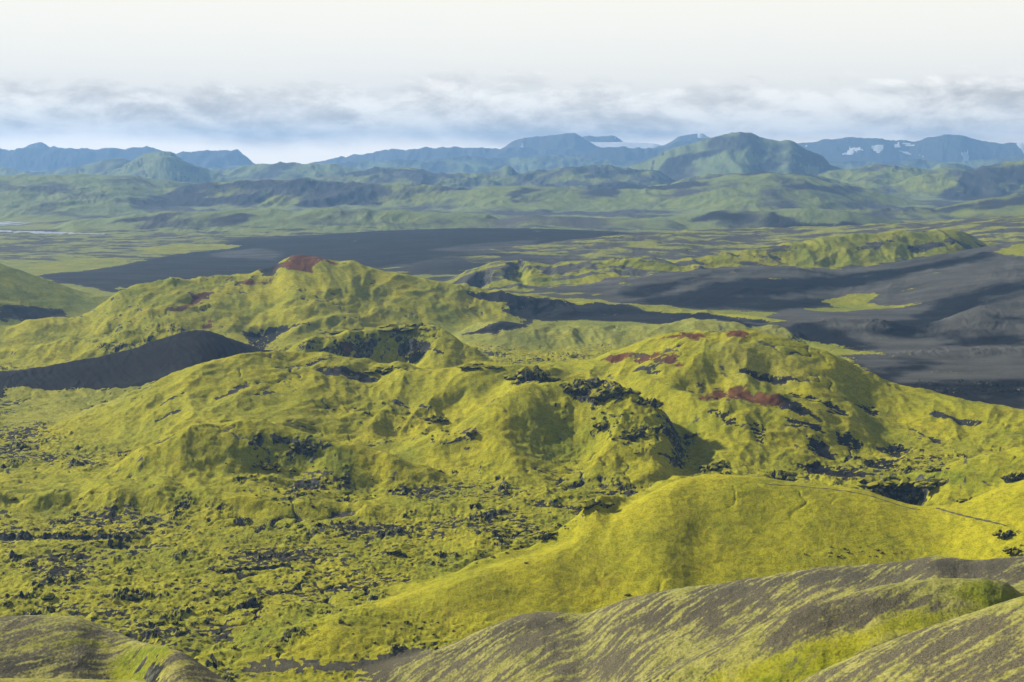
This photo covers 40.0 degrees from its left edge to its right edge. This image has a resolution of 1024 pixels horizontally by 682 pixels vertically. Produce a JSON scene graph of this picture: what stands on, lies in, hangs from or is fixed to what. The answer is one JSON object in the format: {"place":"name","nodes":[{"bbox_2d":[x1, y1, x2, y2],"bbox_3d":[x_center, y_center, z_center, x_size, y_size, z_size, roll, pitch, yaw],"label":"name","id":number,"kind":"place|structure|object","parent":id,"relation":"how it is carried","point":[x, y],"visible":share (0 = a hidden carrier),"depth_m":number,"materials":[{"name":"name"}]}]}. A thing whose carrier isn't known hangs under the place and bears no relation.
{"place":"outdoors","nodes":[
{"label":"outdoors","id":0,"kind":"place"},
{"bbox_2d":[0,221,26,225],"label":"lake","id":1,"kind":"structure","parent":0,"point":[4,223],"depth_m":3970.89,"materials":[{"name":"grey liquid"}]},
{"bbox_2d":[0,167,71,175],"bbox_3d":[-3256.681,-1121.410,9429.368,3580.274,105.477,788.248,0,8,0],"label":"hill","id":2,"kind":"structure","parent":0,"point":[5,171],"depth_m":9419.28,"materials":[{"name":"green plant"}]},
{"bbox_2d":[0,142,97,150],"bbox_3d":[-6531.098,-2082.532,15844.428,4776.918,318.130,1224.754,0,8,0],"label":"mountain","id":3,"kind":"structure","parent":0,"point":[39,145],"depth_m":15779.94,"materials":[{"name":"blue stone"}]},
{"bbox_2d":[0,230,104,234],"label":"river","id":4,"kind":"structure","parent":0,"point":[38,232],"depth_m":3540.64,"materials":[{"name":"grey liquid"}]},
{"bbox_2d":[0,263,109,325],"bbox_3d":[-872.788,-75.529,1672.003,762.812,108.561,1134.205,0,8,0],"label":"mossy hill","id":5,"kind":"structure","parent":0,"point":[24,296],"depth_m":1747.61,"materials":[{"name":"green plant"}]},
{"bbox_2d":[0,678,145,681],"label":"gravel knoll","id":6,"kind":"structure","parent":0,"point":[41,680],"depth_m":345.42,"materials":[{"name":"stone"}]},
{"bbox_2d":[0,328,172,363],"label":"mossy hill","id":7,"kind":"structure","parent":0,"point":[65,349],"depth_m":1368.77,"materials":[{"name":"green plant"}]},
{"bbox_2d":[52,158,130,174],"bbox_3d":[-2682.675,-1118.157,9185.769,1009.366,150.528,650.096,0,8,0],"label":"hill","id":8,"kind":"structure","parent":0,"point":[103,165],"depth_m":9133.70,"materials":[{"name":"blue plant"}]},
{"bbox_2d":[0,174,195,217],"bbox_3d":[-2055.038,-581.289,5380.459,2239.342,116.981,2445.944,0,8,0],"label":"hill","id":9,"kind":"structure","parent":0,"point":[38,196],"depth_m":4954.49,"materials":[{"name":"green plant"}]},
{"bbox_2d":[0,614,227,681],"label":"gravel knoll","id":10,"kind":"structure","parent":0,"point":[52,646],"depth_m":432.94,"materials":[{"name":"grey gravel"}]},
{"bbox_2d":[0,146,254,170],"bbox_3d":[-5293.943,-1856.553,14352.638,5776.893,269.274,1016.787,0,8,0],"label":"mountain","id":11,"kind":"structure","parent":0,"point":[35,158],"depth_m":14176.30,"materials":[{"name":"blue stone"}]},
{"bbox_2d":[0,330,280,400],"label":"ash cone","id":12,"kind":"object","parent":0,"point":[114,376],"visible":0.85,"depth_m":1189.25,"materials":[{"name":"black sand"}]},
{"bbox_2d":[93,151,238,182],"bbox_3d":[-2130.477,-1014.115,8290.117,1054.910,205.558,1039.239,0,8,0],"label":"hill","id":13,"kind":"structure","parent":0,"point":[170,166],"depth_m":8148.52,"materials":[{"name":"green plant"}]},
{"bbox_2d":[0,470,403,521],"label":"mossy ridge","id":14,"kind":"structure","parent":0,"point":[197,494],"depth_m":806.71,"materials":[{"name":"green plant"}]},
{"bbox_2d":[63,351,433,446],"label":"mossy hill","id":15,"kind":"structure","parent":0,"point":[314,393],"depth_m":1037.95,"materials":[{"name":"green plant"}]},
{"bbox_2d":[364,365,407,374],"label":"lava crag","id":16,"kind":"structure","parent":15,"relation":"on","point":[384,370],"depth_m":1107.67,"materials":[{"name":"green plant"}]},
{"bbox_2d":[53,208,497,233],"bbox_3d":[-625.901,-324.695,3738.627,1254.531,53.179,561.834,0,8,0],"label":"hill","id":17,"kind":"structure","parent":0,"point":[319,220],"depth_m":3671.47,"materials":[{"name":"green plant"}]},
{"bbox_2d":[103,418,449,494],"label":"mossy hill","id":18,"kind":"structure","parent":0,"point":[209,449],"depth_m":869.58,"materials":[{"name":"green plant"}]},
{"bbox_2d":[259,460,279,469],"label":"lava crag","id":19,"kind":"structure","parent":18,"relation":"on","point":[266,465],"depth_m":867.92,"materials":[{"name":"grey stone"}]},
{"bbox_2d":[290,440,316,450],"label":"lava crag","id":20,"kind":"structure","parent":18,"relation":"on","point":[304,444],"depth_m":882.93,"materials":[{"name":"grey stone"}]},
{"bbox_2d":[213,161,366,179],"bbox_3d":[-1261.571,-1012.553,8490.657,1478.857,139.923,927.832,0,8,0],"label":"hill","id":21,"kind":"structure","parent":0,"point":[280,170],"depth_m":8457.56,"materials":[{"name":"green plant"}]},
{"bbox_2d":[161,177,470,206],"bbox_3d":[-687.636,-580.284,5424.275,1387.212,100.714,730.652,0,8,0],"label":"hill","id":22,"kind":"structure","parent":0,"point":[307,191],"depth_m":5321.32,"materials":[{"name":"green plant"}]},
{"bbox_2d":[208,159,491,173],"bbox_3d":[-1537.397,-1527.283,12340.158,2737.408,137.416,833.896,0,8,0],"label":"hill","id":23,"kind":"structure","parent":0,"point":[448,167],"depth_m":12238.86,"materials":[{"name":"blue stone"}]},
{"bbox_2d":[287,324,493,368],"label":"crater","id":24,"kind":"structure","parent":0,"point":[441,348],"depth_m":1294.46,"materials":[{"name":"green plant"}]},
{"bbox_2d":[376,322,430,331],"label":"lava crag","id":25,"kind":"structure","parent":24,"relation":"on","point":[408,327],"depth_m":1318.35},
{"bbox_2d":[405,346,424,363],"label":"lava crag","id":26,"kind":"structure","parent":24,"relation":"on","point":[413,356],"depth_m":1283.04,"materials":[{"name":"black stone"}]},
{"bbox_2d":[0,255,789,344],"bbox_3d":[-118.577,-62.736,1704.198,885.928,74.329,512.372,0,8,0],"label":"mossy hill","id":27,"kind":"structure","parent":0,"point":[298,298],"depth_m":1626.99,"materials":[{"name":"green plant"}]},
{"bbox_2d":[316,325,373,334],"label":"lava crag","id":28,"kind":"structure","parent":27,"relation":"on","point":[335,330],"depth_m":1528.05,"materials":[{"name":"green plant"}]},
{"bbox_2d":[239,228,634,280],"bbox_3d":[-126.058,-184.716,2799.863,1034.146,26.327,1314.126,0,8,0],"label":"ash plain","id":29,"kind":"structure","parent":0,"point":[413,252],"depth_m":2921.96,"materials":[{"name":"black sand"}]},
{"bbox_2d":[312,146,584,163],"bbox_3d":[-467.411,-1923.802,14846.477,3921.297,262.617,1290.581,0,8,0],"label":"mountain","id":30,"kind":"structure","parent":0,"point":[424,154],"depth_m":14683.95,"materials":[{"name":"blue stone"}]},
{"bbox_2d":[286,164,675,188],"bbox_3d":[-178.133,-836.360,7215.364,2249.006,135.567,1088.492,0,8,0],"label":"hill","id":31,"kind":"structure","parent":0,"point":[587,175],"depth_m":7197.56,"materials":[{"name":"green plant"}]},
{"bbox_2d":[389,360,594,436],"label":"mossy hill","id":32,"kind":"structure","parent":0,"point":[455,396],"depth_m":1056.15,"materials":[{"name":"green plant"}]},
{"bbox_2d":[422,414,448,421],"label":"lava crag","id":33,"kind":"structure","parent":32,"relation":"on","point":[438,418],"depth_m":1016.91,"materials":[{"name":"grey stone"}]},
{"bbox_2d":[456,363,502,369],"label":"lava crag","id":34,"kind":"structure","parent":32,"relation":"on","point":[469,366],"depth_m":1075.48,"materials":[{"name":"stone"}]},
{"bbox_2d":[485,165,520,176],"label":"hill","id":35,"kind":"structure","parent":0,"point":[505,170],"depth_m":7879.87,"materials":[{"name":"green plant"}]},
{"bbox_2d":[0,170,1023,681],"bbox_3d":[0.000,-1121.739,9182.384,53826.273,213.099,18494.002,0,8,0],"label":"lava field","id":36,"kind":"structure","parent":0,"point":[458,518],"depth_m":803.69,"materials":[{"name":"green plant"}]},
{"bbox_2d":[2,600,11,606],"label":"lava boulder","id":37,"kind":"object","parent":36,"relation":"on","point":[6,603],"visible":1,"depth_m":642.97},
{"bbox_2d":[40,592,54,599],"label":"lava boulder","id":38,"kind":"object","parent":36,"relation":"on","point":[47,596],"visible":1,"depth_m":651.95,"materials":[{"name":"stone"}]},
{"bbox_2d":[128,592,140,600],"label":"lava boulder","id":39,"kind":"object","parent":36,"relation":"on","point":[133,596],"visible":1,"depth_m":651.56,"materials":[{"name":"grey stone"}]},
{"bbox_2d":[153,619,163,627],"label":"lava boulder","id":40,"kind":"object","parent":36,"relation":"on","point":[156,623],"visible":1,"depth_m":616.88,"materials":[{"name":"grey stone"}]},
{"bbox_2d":[171,620,178,624],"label":"lava boulder","id":41,"kind":"object","parent":36,"relation":"on","point":[174,622],"visible":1,"depth_m":617.19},
{"bbox_2d":[389,548,401,555],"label":"lava boulder","id":42,"kind":"object","parent":36,"relation":"on","point":[396,552],"visible":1,"depth_m":716.25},
{"bbox_2d":[699,459,730,470],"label":"lava crag","id":43,"kind":"structure","parent":36,"relation":"on","point":[715,466],"depth_m":896.24,"materials":[{"name":"black stone"}]},
{"bbox_2d":[761,468,797,481],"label":"lava crag","id":44,"kind":"structure","parent":36,"relation":"on","point":[781,475],"depth_m":876.51,"materials":[{"name":"black stone"}]},
{"bbox_2d":[0,0,1023,163],"label":"sky","id":45,"kind":"structure","parent":0,"point":[270,81],"materials":[{"name":"white"}]},
{"bbox_2d":[487,374,564,402],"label":"mossy hill","id":46,"kind":"structure","parent":0,"point":[503,387],"depth_m":1032.78,"materials":[{"name":"green plant"}]},
{"bbox_2d":[503,365,560,381],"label":"lava crag","id":47,"kind":"structure","parent":46,"relation":"on","point":[526,374],"depth_m":1030.05,"materials":[{"name":"grey stone"}]},
{"bbox_2d":[393,475,687,591],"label":"mossy ridge","id":48,"kind":"structure","parent":0,"point":[592,517],"depth_m":693.75,"materials":[{"name":"green plant"}]},
{"bbox_2d":[534,530,557,540],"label":"lava crag","id":49,"kind":"structure","parent":48,"relation":"on","point":[547,535],"depth_m":695.72,"materials":[{"name":"grey stone"}]},
{"bbox_2d":[572,498,615,508],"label":"lava crag","id":50,"kind":"structure","parent":48,"relation":"on","point":[589,503],"depth_m":705.24,"materials":[{"name":"green plant"}]},
{"bbox_2d":[427,154,654,172],"bbox_3d":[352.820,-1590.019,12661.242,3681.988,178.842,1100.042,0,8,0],"label":"hill","id":51,"kind":"structure","parent":0,"point":[524,165],"depth_m":12534.36,"materials":[{"name":"green plant"}]},
{"bbox_2d":[393,377,690,485],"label":"mossy hill","id":52,"kind":"structure","parent":0,"point":[544,429],"depth_m":922.50,"materials":[{"name":"green plant"}]},
{"bbox_2d":[465,429,477,436],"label":"lava boulder","id":53,"kind":"object","parent":52,"relation":"on","point":[471,433],"visible":1,"depth_m":923.55,"materials":[{"name":"grey stone"}]},
{"bbox_2d":[562,378,599,395],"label":"lava crag","id":54,"kind":"structure","parent":52,"relation":"on","point":[582,387],"depth_m":975.65,"materials":[{"name":"grey stone"}]},
{"bbox_2d":[593,419,612,428],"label":"lava crag","id":55,"kind":"structure","parent":52,"relation":"on","point":[603,424],"depth_m":927.03,"materials":[{"name":"grey stone"}]},
{"bbox_2d":[587,385,640,400],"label":"lava crag","id":56,"kind":"structure","parent":52,"relation":"on","point":[602,393],"depth_m":956.01,"materials":[{"name":"grey stone"}]},
{"bbox_2d":[625,428,652,438],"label":"lava crag","id":57,"kind":"structure","parent":52,"relation":"on","point":[637,434],"depth_m":909.22,"materials":[{"name":"grey stone"}]},
{"bbox_2d":[633,396,662,407],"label":"lava crag","id":58,"kind":"structure","parent":52,"relation":"on","point":[654,402],"depth_m":945.44,"materials":[{"name":"grey stone"}]},
{"bbox_2d":[501,133,598,151],"bbox_3d":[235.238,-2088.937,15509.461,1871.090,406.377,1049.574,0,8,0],"label":"mountain","id":59,"kind":"structure","parent":0,"point":[573,141],"depth_m":15269.66,"materials":[{"name":"blue stone"}]},
{"bbox_2d":[449,256,670,290],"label":"hill","id":60,"kind":"structure","parent":0,"point":[519,275],"depth_m":2123.98,"materials":[{"name":"green plant"}]},
{"bbox_2d":[426,138,707,160],"bbox_3d":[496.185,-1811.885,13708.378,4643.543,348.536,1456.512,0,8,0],"label":"mountain","id":61,"kind":"structure","parent":0,"point":[622,153],"depth_m":13534.84,"materials":[{"name":"blue stone"}]},
{"bbox_2d":[477,215,689,231],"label":"hill","id":62,"kind":"structure","parent":0,"point":[569,223],"depth_m":3641.44,"materials":[{"name":"green plant"}]},
{"bbox_2d":[583,135,622,141],"bbox_3d":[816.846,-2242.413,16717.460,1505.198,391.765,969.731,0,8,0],"label":"mountain","id":63,"kind":"structure","parent":0,"point":[610,138],"depth_m":16325.35,"materials":[{"name":"blue stone"}]},
{"bbox_2d":[591,142,661,148],"bbox_3d":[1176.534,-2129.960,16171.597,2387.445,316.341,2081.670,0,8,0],"label":"glacier","id":64,"kind":"object","parent":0,"point":[626,144],"visible":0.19,"depth_m":15870.41,"materials":[{"name":"ice"}]},
{"bbox_2d":[452,318,807,350],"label":"mossy hill","id":65,"kind":"structure","parent":0,"point":[507,335],"depth_m":1499.25,"materials":[{"name":"green plant"}]},
{"bbox_2d":[249,474,1023,659],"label":"mossy hill","id":66,"kind":"structure","parent":0,"point":[705,529],"depth_m":661.17,"materials":[{"name":"green plant"}]},
{"bbox_2d":[286,631,292,636],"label":"lava boulder","id":67,"kind":"object","parent":66,"relation":"on","point":[288,633],"visible":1,"depth_m":590.35,"materials":[{"name":"stone"}]},
{"bbox_2d":[956,496,972,502],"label":"lava crag","id":68,"kind":"structure","parent":66,"relation":"on","point":[960,500],"depth_m":702.18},
{"bbox_2d":[992,529,1020,538],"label":"lava crag","id":69,"kind":"structure","parent":66,"relation":"on","point":[1003,535],"depth_m":647.56,"materials":[{"name":"black stone"}]},
{"bbox_2d":[1002,544,1023,555],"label":"lava crag","id":70,"kind":"structure","parent":66,"relation":"on","point":[1016,551],"depth_m":632.12,"materials":[{"name":"grey stone"}]},
{"bbox_2d":[428,172,930,210],"bbox_3d":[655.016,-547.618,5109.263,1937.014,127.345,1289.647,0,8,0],"label":"hill","id":71,"kind":"structure","parent":0,"point":[759,191],"depth_m":5085.38,"materials":[{"name":"green plant"}]},
{"bbox_2d":[652,133,708,148],"bbox_3d":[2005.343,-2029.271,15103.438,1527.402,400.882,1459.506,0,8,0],"label":"mountain","id":72,"kind":"structure","parent":0,"point":[690,137],"depth_m":15055.67,"materials":[{"name":"blue stone"}]},
{"bbox_2d":[370,556,1023,681],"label":"ash slope","id":73,"kind":"structure","parent":0,"point":[797,626],"depth_m":490.14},
{"bbox_2d":[536,172,890,191],"bbox_3d":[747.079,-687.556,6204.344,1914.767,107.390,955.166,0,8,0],"label":"hill","id":74,"kind":"structure","parent":0,"point":[618,185],"depth_m":6301.99,"materials":[{"name":"green plant"}]},
{"bbox_2d":[431,216,1023,262],"bbox_3d":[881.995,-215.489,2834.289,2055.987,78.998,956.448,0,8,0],"label":"ash slope","id":75,"kind":"structure","parent":0,"point":[673,246],"depth_m":2731.82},
{"bbox_2d":[624,132,845,181],"bbox_3d":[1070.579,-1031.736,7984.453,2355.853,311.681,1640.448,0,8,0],"label":"peak","id":76,"kind":"structure","parent":0,"point":[739,152],"depth_m":7834.10,"materials":[{"name":"green"}]},
{"bbox_2d":[519,241,1023,315],"bbox_3d":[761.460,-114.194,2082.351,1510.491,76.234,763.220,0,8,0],"label":"ash slope","id":77,"kind":"structure","parent":0,"point":[954,283],"depth_m":1941.05,"materials":[{"name":"black sand"}]},
{"bbox_2d":[640,208,906,228],"bbox_3d":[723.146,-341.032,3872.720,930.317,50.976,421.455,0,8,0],"label":"hill","id":78,"kind":"structure","parent":0,"point":[784,218],"depth_m":3784.15,"materials":[{"name":"green plant"}]},
{"bbox_2d":[534,330,1023,464],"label":"mossy hill","id":79,"kind":"structure","parent":0,"point":[755,375],"depth_m":1040.69,"materials":[{"name":"green plant"}]},
{"bbox_2d":[697,394,880,462],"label":"mossy hill","id":80,"kind":"structure","parent":0,"point":[819,427],"depth_m":958.73,"materials":[{"name":"green plant"}]},
{"bbox_2d":[668,229,1000,271],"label":"hill","id":81,"kind":"structure","parent":0,"point":[850,250],"depth_m":2259.84,"materials":[{"name":"green plant"}]},
{"bbox_2d":[765,483,919,509],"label":"path","id":82,"kind":"structure","parent":0,"point":[837,490],"depth_m":716.71,"materials":[{"name":"grey gravel"}]},
{"bbox_2d":[816,164,965,195],"bbox_3d":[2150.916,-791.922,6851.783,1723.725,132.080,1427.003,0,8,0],"label":"hill","id":83,"kind":"structure","parent":0,"point":[883,177],"depth_m":6962.31,"materials":[{"name":"green plant"}]},
{"bbox_2d":[775,300,1023,341],"bbox_3d":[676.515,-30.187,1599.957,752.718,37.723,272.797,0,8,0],"label":"ash slope","id":84,"kind":"structure","parent":0,"point":[1004,321],"depth_m":1552.13,"materials":[{"name":"black sand"}]},
{"bbox_2d":[797,134,1023,162],"bbox_3d":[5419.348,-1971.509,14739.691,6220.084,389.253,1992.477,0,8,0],"label":"mountain","id":85,"kind":"structure","parent":0,"point":[946,148],"depth_m":14476.17,"materials":[{"name":"blue stone"}]},
{"bbox_2d":[799,596,1023,681],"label":"ash slope","id":86,"kind":"structure","parent":0,"point":[986,644],"depth_m":333.99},
{"bbox_2d":[827,156,1023,168],"bbox_3d":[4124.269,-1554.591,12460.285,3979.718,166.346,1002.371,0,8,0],"label":"hill","id":87,"kind":"structure","parent":0,"point":[919,163],"depth_m":12385.58,"materials":[{"name":"green plant"}]},
{"bbox_2d":[834,447,1023,505],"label":"mossy hill","id":88,"kind":"structure","parent":0,"point":[978,475],"depth_m":831.09,"materials":[{"name":"green plant"}]},
{"bbox_2d":[857,476,913,492],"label":"lava crag","id":89,"kind":"structure","parent":88,"relation":"on","point":[902,484],"depth_m":840.94,"materials":[{"name":"black stone"}]},
{"bbox_2d":[909,478,945,488],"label":"lava crag","id":90,"kind":"structure","parent":88,"relation":"on","point":[921,484],"depth_m":828.22,"materials":[{"name":"green plant"}]},
{"bbox_2d":[922,465,949,472],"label":"lava crag","id":91,"kind":"structure","parent":88,"relation":"on","point":[929,469],"depth_m":844.40,"materials":[{"name":"black stone"}]},
{"bbox_2d":[1000,471,1023,482],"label":"lava crag","id":92,"kind":"structure","parent":88,"relation":"on","point":[1012,477],"depth_m":803.58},
{"bbox_2d":[846,193,1023,218],"bbox_3d":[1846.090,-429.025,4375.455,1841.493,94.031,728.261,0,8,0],"label":"hill","id":93,"kind":"structure","parent":0,"point":[1011,205],"depth_m":4359.15,"materials":[{"name":"green plant"}]},
{"bbox_2d":[859,344,1023,356],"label":"ash slope","id":94,"kind":"structure","parent":0,"point":[994,350],"depth_m":1402.50,"materials":[{"name":"black sand"}]},
{"bbox_2d":[931,163,973,169],"bbox_3d":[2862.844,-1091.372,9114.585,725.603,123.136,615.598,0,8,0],"label":"hill","id":95,"kind":"structure","parent":0,"point":[951,165],"depth_m":9072.42,"materials":[{"name":"green plant"}]},
{"bbox_2d":[889,160,1023,197],"bbox_3d":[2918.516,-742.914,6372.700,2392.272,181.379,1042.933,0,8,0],"label":"hill","id":96,"kind":"structure","parent":0,"point":[1005,178],"depth_m":6268.83,"materials":[{"name":"green plant"}]},
{"bbox_2d":[936,508,1005,525],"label":"path","id":97,"kind":"structure","parent":0,"point":[971,517],"depth_m":676.50,"materials":[{"name":"grey gravel"}]}
]}

